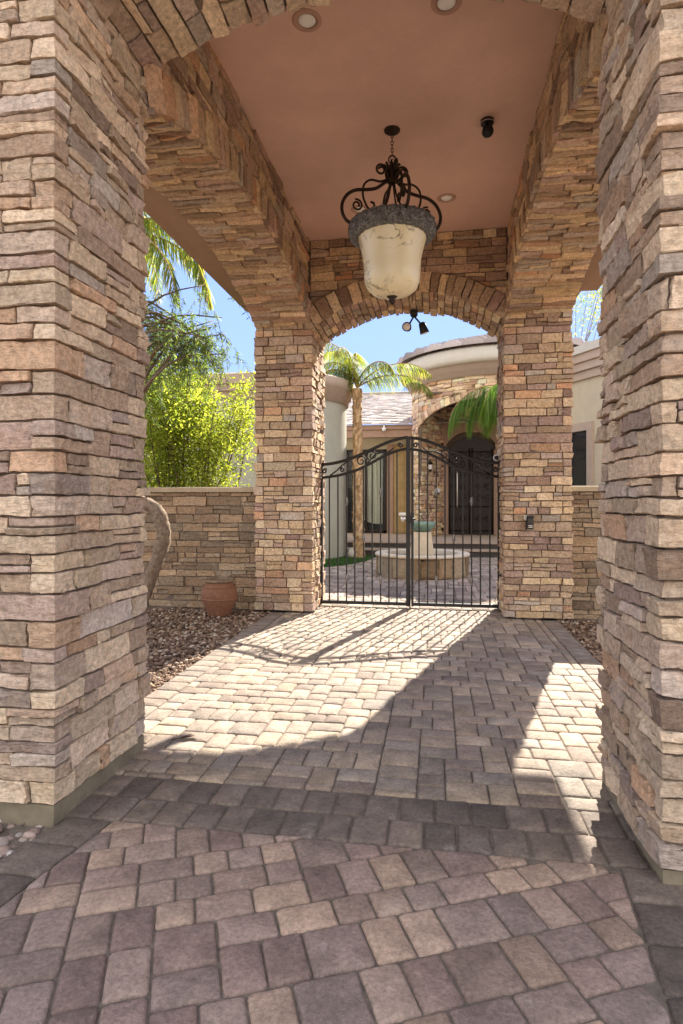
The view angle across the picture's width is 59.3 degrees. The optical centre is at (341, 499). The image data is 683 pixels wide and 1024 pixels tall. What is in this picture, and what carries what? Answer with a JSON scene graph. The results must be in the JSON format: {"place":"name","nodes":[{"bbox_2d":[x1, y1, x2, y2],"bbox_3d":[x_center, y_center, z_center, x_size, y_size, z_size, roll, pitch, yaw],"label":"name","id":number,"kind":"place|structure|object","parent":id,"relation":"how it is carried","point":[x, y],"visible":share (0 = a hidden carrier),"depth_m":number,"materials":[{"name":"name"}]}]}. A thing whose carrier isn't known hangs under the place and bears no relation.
{"place":"outdoors","nodes":[
{"label":"outdoors","id":0,"kind":"place"},
{"bbox_2d":[143,607,272,697],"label":"gravel","id":1,"kind":"structure","parent":0,"point":[178,640],"depth_m":6.24,"materials":[{"name":"gravel"}]},
{"bbox_2d":[201,577,237,617],"bbox_3d":[-1.494,1.188,7.346,0.448,0.453,0.448,0,0,9],"label":"terracotta pot","id":2,"kind":"object","parent":1,"relation":"on","point":[219,596],"visible":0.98,"depth_m":7.19,"materials":[{"name":"ceramic"}]},
{"bbox_2d":[0,557,682,1023],"bbox_3d":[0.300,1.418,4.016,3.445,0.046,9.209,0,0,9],"label":"paved driveway","id":3,"kind":"structure","parent":0,"point":[186,980],"depth_m":2.38,"materials":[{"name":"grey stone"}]},
{"bbox_2d":[171,734,194,739],"bbox_3d":[-0.911,1.386,3.517,0.166,0.024,0.041,0,0,-18],"label":"dry leaf","id":4,"kind":"object","parent":3,"relation":"on","point":[188,735],"visible":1,"depth_m":3.51,"materials":[{"name":"plant"}]},
{"bbox_2d":[324,554,375,566],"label":"grass","id":5,"kind":"structure","parent":0,"point":[342,561],"depth_m":13.61,"materials":[{"name":"green plant"}]},
{"bbox_2d":[323,342,433,557],"bbox_3d":[0.522,-1.157,14.623,2.987,5.175,2.212,0,0,-26],"label":"palm tree","id":6,"kind":"object","parent":5,"relation":"on","point":[349,365],"visible":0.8,"depth_m":14.32,"materials":[{"name":"plant"}]},
{"bbox_2d":[143,212,601,425],"label":"sky","id":7,"kind":"structure","parent":0,"point":[384,339],"materials":[{"name":"blue"}]},
{"bbox_2d":[324,557,496,600],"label":"courtyard paving","id":8,"kind":"structure","parent":0,"point":[423,584],"depth_m":9.95,"materials":[{"name":"grey stone"}]},
{"bbox_2d":[347,547,353,556],"bbox_3d":[0.312,1.295,14.485,0.317,0.329,0.296,0,0,9],"label":"garden rock","id":9,"kind":"object","parent":8,"relation":"on","point":[350,553],"visible":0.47,"depth_m":14.39,"materials":[{"name":"white stone"}]},
{"bbox_2d":[375,521,469,579],"bbox_3d":[1.523,0.915,11.352,1.780,1.010,1.780,0,0,9],"label":"fountain","id":10,"kind":"object","parent":8,"relation":"on","point":[431,561],"visible":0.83,"depth_m":10.74,"materials":[{"name":"beige stone"}]},
{"bbox_2d":[446,383,497,440],"bbox_3d":[3.729,-0.595,13.178,2.561,4.049,1.906,0,0,-19],"label":"palm tree","id":11,"kind":"object","parent":8,"relation":"on","point":[487,409],"visible":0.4,"depth_m":13.25,"materials":[{"name":"green plant"}]},
{"bbox_2d":[557,619,602,664],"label":"gravel","id":12,"kind":"structure","parent":0,"point":[583,633],"depth_m":6.31,"materials":[{"name":"brown gravel"}]},
{"label":"ground","id":13,"kind":"structure","parent":0,"visible":0},
{"bbox_2d":[0,820,42,858],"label":"pebbles","id":14,"kind":"object","parent":13,"relation":"on","point":[31,834],"visible":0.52,"depth_m":2.49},
{"bbox_2d":[142,210,214,311],"bbox_3d":[-3.701,-1.917,10.608,4.357,6.695,3.932,0,0,9],"label":"palm tree","id":15,"kind":"object","parent":13,"relation":"on","point":[150,223],"visible":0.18,"depth_m":9.90,"materials":[{"name":"green plant"}]},
{"bbox_2d":[141,277,255,612],"bbox_3d":[-2.562,-0.847,8.022,2.568,4.659,2.421,0,0,27],"label":"bent tree","id":16,"kind":"object","parent":13,"relation":"on","point":[160,339],"visible":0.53,"depth_m":7.95,"materials":[{"name":"green plant"}]},
{"bbox_2d":[141,333,256,486],"bbox_3d":[-2.554,-0.698,9.634,3.118,4.218,2.247,0,0,9],"label":"leafy shrub","id":17,"kind":"object","parent":13,"relation":"on","point":[167,444],"visible":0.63,"depth_m":9.35,"materials":[{"name":"green plant"}]},
{"bbox_2d":[141,487,262,611],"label":"garden wall","id":18,"kind":"structure","parent":13,"relation":"on","point":[212,529],"depth_m":7.79,"materials":[{"name":"brown stone"}]},
{"bbox_2d":[0,0,682,885],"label":"entry portico","id":19,"kind":"structure","parent":13,"relation":"on","point":[236,150],"depth_m":3.18,"materials":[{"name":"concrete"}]},
{"bbox_2d":[292,8,321,32],"bbox_3d":[-0.232,-3.204,4.016,0.200,0.011,0.200,0,0,9],"label":"recessed light","id":20,"kind":"object","parent":19,"relation":"attached to","point":[307,17],"visible":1,"depth_m":4.00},
{"bbox_2d":[351,205,366,213],"bbox_3d":[0.203,-3.204,6.620,0.200,0.011,0.200,0,0,9],"label":"recessed light","id":21,"kind":"object","parent":19,"relation":"attached to","point":[358,211],"visible":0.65,"depth_m":6.62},
{"bbox_2d":[340,125,441,304],"bbox_3d":[0.435,-2.451,5.207,0.762,1.516,0.762,0,0,28],"label":"hanging lantern","id":22,"kind":"object","parent":19,"relation":"hanging from","point":[390,241],"visible":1,"depth_m":5.01,"materials":[{"name":"beige glass"}]},
{"bbox_2d":[402,310,428,334],"bbox_3d":[0.977,-2.334,7.900,0.353,0.311,0.171,0,0,9],"label":"twin floodlight","id":23,"kind":"object","parent":19,"relation":"attached to","point":[423,328],"visible":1,"depth_m":7.86,"materials":[{"name":"black plastic"}]},
{"bbox_2d":[431,0,461,15],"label":"recessed light","id":24,"kind":"object","parent":19,"relation":"attached to","point":[445,5],"visible":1,"depth_m":3.89,"materials":[{"name":"metal"}]},
{"bbox_2d":[437,193,455,202],"bbox_3d":[1.116,-3.204,6.374,0.200,0.011,0.200,0,0,9],"label":"recessed light","id":25,"kind":"object","parent":19,"relation":"attached to","point":[446,197],"visible":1,"depth_m":6.36,"materials":[{"name":"metal"}]},
{"bbox_2d":[480,116,493,137],"bbox_3d":[1.231,-3.122,5.060,0.116,0.174,0.161,0,0,9],"label":"ceiling spotlight","id":26,"kind":"object","parent":19,"relation":"attached to","point":[487,123],"visible":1,"depth_m":5.02,"materials":[{"name":"black plastic"}]},
{"bbox_2d":[493,454,499,460],"bbox_3d":[2.016,-0.549,7.751,0.119,0.091,0.115,0,0,9],"label":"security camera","id":27,"kind":"object","parent":19,"relation":"attached to","point":[495,457],"visible":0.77,"depth_m":7.71,"materials":[{"name":"white plastic"}]},
{"bbox_2d":[524,515,533,528],"bbox_3d":[2.173,0.260,6.961,0.103,0.160,0.092,0,0,9],"label":"gate keypad","id":28,"kind":"object","parent":19,"relation":"attached to","point":[529,521],"visible":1,"depth_m":6.93,"materials":[{"name":"black plastic"}]},
{"bbox_2d":[141,334,604,559],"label":"house","id":29,"kind":"structure","parent":13,"relation":"on","point":[458,369],"depth_m":17.48,"materials":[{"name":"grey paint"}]},
{"bbox_2d":[346,449,386,532],"bbox_3d":[0.800,-0.285,19.565,1.330,2.710,0.096,0,0,9],"label":"sliding door","id":30,"kind":"structure","parent":29,"relation":"in","point":[376,466],"depth_m":19.52,"materials":[{"name":"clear glass"}]},
{"bbox_2d":[428,459,432,471],"bbox_3d":[2.660,-1.032,18.036,0.170,0.403,0.188,0,0,-28],"label":"wall sconce","id":31,"kind":"object","parent":29,"relation":"attached to","point":[430,463],"depth_m":17.98,"materials":[{"name":"white glass"}]},
{"bbox_2d":[448,436,493,534],"bbox_3d":[4.019,-0.454,18.631,1.400,3.049,0.198,0,0,9],"label":"front door","id":32,"kind":"structure","parent":29,"relation":"in","point":[478,448],"depth_m":18.65,"materials":[{"name":"brown metal"}]},
{"bbox_2d":[570,421,593,485],"bbox_3d":[5.869,-0.760,15.334,0.098,2.320,1.520,0,0,-18],"label":"window","id":33,"kind":"structure","parent":29,"relation":"in","point":[582,466],"depth_m":14.96,"materials":[{"name":"glass"}]},
{"bbox_2d":[347,533,496,557],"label":"entry steps","id":34,"kind":"structure","parent":13,"relation":"on","point":[449,543],"depth_m":15.58,"materials":[{"name":"stone"}]},
{"bbox_2d":[565,486,604,621],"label":"garden wall","id":35,"kind":"structure","parent":13,"relation":"on","point":[586,530],"depth_m":7.04,"materials":[{"name":"brown stone"}]},
{"bbox_2d":[571,284,602,340],"bbox_3d":[8.222,-3.652,18.980,4.633,10.214,3.890,0,0,25],"label":"sparse tree","id":36,"kind":"object","parent":13,"relation":"on","point":[590,313],"visible":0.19,"depth_m":19.27,"materials":[{"name":"green plant"}]},
{"bbox_3d":[-0.300,0.435,7.977,0.043,1.930,0.078,0,0,9],"label":"hinge post","id":37,"kind":"object","parent":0,"visible":0},
{"bbox_2d":[320,436,415,607],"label":"iron gate","id":38,"kind":"structure","parent":37,"relation":"attached to","point":[408,518],"depth_m":7.87,"materials":[{"name":"metal"}]},
{"bbox_3d":[2.017,0.435,7.609,0.053,1.930,0.078,0,0,9],"label":"hinge post","id":39,"kind":"object","parent":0,"visible":0},
{"bbox_2d":[410,436,499,607],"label":"iron gate","id":40,"kind":"structure","parent":39,"relation":"attached to","point":[444,604],"depth_m":7.70,"materials":[{"name":"black metal"}]}
]}

